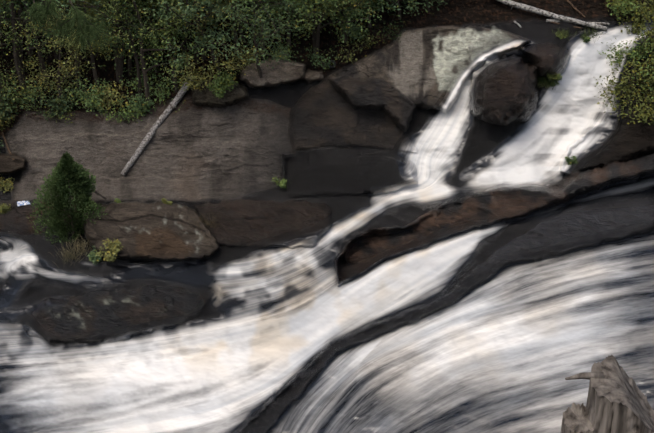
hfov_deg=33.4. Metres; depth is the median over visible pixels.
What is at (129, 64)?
bank tree
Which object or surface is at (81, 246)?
grass tuft
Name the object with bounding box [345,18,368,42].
bank shrub
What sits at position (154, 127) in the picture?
fallen log
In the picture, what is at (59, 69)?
bank tree
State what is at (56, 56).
tall tree
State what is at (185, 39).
bank tree
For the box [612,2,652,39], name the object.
bank shrub
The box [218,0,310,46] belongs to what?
bank shrub
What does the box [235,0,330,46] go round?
bank tree
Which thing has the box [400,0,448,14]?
bank tree
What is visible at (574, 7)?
dead branch
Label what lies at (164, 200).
moss
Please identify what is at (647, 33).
bank shrub
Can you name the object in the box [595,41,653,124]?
bank shrub
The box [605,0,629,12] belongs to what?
bank shrub
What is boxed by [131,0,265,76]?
bank tree
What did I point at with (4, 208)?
shrub
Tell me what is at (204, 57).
bank tree
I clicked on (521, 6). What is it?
fallen birch
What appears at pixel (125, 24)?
bank shrub
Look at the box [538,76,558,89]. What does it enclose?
shrub
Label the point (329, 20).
bank shrub
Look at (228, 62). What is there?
bank shrub
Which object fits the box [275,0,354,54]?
bank tree
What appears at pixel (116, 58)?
bank tree
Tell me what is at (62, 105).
bank shrub
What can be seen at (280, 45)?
bank shrub
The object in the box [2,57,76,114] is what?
bank shrub
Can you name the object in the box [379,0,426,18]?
bank tree
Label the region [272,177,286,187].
fern
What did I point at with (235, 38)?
bank tree
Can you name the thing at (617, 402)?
stump
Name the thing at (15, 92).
bank shrub
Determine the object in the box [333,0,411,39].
bank tree
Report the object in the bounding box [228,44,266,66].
bank shrub
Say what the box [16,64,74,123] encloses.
bank shrub
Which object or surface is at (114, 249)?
shrub
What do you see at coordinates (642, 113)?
bank shrub
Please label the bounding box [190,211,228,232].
grass tuft
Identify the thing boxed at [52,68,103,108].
bank shrub
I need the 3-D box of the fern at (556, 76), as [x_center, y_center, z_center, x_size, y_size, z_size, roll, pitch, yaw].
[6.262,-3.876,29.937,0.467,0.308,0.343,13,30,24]
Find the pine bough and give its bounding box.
[20,0,113,57]
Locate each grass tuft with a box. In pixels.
[48,243,88,268]
[61,232,92,258]
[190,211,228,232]
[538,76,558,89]
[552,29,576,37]
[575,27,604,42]
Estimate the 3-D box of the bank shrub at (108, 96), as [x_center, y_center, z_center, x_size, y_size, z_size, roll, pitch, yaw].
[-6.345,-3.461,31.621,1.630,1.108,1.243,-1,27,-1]
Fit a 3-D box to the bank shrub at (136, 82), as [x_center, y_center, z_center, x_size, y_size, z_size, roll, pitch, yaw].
[-5.257,-4.138,31.916,1.811,1.028,1.509,-8,28,-15]
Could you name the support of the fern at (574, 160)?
on the river terrain
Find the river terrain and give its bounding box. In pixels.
[0,0,653,432]
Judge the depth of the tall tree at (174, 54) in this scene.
31.44 m
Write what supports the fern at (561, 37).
on the river terrain
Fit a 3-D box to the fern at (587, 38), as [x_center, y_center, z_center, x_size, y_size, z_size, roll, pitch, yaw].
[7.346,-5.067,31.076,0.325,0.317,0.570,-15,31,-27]
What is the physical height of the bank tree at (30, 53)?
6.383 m
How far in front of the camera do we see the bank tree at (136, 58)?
30.94 m
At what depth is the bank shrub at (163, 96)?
31.55 m
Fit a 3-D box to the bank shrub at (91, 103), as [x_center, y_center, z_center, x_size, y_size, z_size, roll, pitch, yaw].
[-6.754,-3.502,31.574,1.172,1.147,1.494,17,32,30]
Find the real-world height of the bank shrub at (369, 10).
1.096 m
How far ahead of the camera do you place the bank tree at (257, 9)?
30.46 m
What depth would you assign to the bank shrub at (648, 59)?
30.20 m
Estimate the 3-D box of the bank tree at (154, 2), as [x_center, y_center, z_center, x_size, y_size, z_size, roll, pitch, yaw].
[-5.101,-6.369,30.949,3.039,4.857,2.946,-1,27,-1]
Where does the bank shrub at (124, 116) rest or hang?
on the river terrain
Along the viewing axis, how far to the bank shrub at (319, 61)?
31.08 m
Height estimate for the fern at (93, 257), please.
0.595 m
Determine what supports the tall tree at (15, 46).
on the river terrain
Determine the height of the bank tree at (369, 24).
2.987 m
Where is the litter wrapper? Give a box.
[17,201,29,205]
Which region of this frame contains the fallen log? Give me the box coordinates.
[121,76,191,175]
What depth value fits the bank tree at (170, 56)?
30.81 m
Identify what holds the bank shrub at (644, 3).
on the river terrain
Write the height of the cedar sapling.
2.579 m
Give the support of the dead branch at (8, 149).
on the river terrain
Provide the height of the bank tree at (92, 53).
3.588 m
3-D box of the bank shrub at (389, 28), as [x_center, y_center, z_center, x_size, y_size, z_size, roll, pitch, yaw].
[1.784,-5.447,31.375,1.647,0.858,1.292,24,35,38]
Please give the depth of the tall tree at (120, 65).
31.85 m
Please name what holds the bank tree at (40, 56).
on the river terrain
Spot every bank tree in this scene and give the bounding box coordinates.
[0,0,41,104]
[0,0,75,86]
[0,0,108,85]
[14,0,83,56]
[15,0,115,111]
[21,0,119,86]
[45,0,134,96]
[62,0,218,106]
[69,0,148,79]
[74,0,194,100]
[92,0,156,76]
[106,0,175,72]
[122,0,220,92]
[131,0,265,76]
[140,0,244,74]
[159,0,236,60]
[161,0,243,63]
[170,0,303,77]
[209,0,260,53]
[232,0,291,58]
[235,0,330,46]
[251,0,399,57]
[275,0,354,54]
[294,0,339,53]
[320,0,370,42]
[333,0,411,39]
[338,0,379,27]
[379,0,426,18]
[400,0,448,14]
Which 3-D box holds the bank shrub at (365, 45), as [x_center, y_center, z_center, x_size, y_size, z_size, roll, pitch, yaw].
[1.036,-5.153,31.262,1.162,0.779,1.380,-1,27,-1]
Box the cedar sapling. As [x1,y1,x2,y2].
[26,151,108,244]
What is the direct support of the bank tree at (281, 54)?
on the river terrain
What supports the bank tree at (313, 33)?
on the river terrain
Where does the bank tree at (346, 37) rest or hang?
on the river terrain
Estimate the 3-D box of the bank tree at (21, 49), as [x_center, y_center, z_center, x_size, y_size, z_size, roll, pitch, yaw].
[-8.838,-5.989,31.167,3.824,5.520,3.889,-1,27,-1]
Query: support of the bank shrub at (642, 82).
on the river terrain
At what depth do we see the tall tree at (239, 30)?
31.18 m
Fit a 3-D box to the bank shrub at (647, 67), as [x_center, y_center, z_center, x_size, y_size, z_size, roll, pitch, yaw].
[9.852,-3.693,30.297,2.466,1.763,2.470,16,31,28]
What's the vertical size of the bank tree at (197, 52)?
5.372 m
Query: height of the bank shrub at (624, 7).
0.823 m
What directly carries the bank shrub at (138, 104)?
on the river terrain
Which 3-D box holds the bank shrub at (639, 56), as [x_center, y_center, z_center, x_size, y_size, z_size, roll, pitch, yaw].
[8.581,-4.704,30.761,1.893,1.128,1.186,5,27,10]
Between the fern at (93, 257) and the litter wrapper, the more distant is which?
the litter wrapper
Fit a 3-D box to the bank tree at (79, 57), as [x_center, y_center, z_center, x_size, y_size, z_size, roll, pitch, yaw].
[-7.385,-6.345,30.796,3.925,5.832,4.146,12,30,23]
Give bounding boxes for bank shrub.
[0,41,39,90]
[0,46,89,103]
[0,57,36,107]
[0,89,25,122]
[0,99,17,129]
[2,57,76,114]
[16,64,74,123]
[38,85,82,121]
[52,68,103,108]
[65,78,114,113]
[79,81,132,113]
[87,90,154,124]
[103,3,148,40]
[114,57,182,93]
[118,89,157,119]
[145,73,185,111]
[174,53,217,91]
[192,24,264,77]
[206,66,237,98]
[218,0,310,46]
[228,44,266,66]
[266,33,298,59]
[300,42,341,71]
[301,3,342,36]
[316,28,380,62]
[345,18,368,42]
[348,25,383,48]
[351,0,393,18]
[360,11,410,41]
[593,60,653,99]
[594,88,653,124]
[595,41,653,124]
[598,35,653,66]
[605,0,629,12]
[607,0,641,19]
[607,26,653,84]
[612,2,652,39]
[624,0,653,22]
[624,0,653,52]
[631,58,653,99]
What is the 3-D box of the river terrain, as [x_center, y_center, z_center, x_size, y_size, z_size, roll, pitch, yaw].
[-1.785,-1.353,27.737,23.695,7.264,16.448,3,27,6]
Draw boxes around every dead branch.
[2,132,14,159]
[567,0,585,17]
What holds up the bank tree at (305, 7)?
on the river terrain
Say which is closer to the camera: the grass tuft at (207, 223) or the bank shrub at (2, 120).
the grass tuft at (207, 223)
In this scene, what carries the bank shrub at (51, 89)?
on the river terrain
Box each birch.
[497,0,607,30]
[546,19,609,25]
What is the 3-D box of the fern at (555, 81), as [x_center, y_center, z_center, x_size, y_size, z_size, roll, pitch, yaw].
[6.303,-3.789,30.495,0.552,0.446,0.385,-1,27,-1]
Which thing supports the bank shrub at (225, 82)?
on the river terrain
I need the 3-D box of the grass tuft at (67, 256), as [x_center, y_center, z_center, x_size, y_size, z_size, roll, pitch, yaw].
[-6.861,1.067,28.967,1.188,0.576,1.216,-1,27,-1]
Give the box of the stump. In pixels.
[561,354,653,432]
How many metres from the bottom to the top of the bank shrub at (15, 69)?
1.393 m
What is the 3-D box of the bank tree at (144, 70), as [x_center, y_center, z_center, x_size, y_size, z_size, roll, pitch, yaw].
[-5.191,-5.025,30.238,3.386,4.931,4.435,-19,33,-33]
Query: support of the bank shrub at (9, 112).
on the river terrain
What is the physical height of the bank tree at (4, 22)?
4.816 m
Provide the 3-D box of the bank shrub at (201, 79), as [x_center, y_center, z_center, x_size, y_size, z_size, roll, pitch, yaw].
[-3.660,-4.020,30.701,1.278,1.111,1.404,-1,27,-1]
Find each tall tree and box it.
[8,1,25,93]
[40,0,58,58]
[117,11,125,83]
[160,0,178,60]
[234,1,244,42]
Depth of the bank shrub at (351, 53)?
31.09 m
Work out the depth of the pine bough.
16.61 m

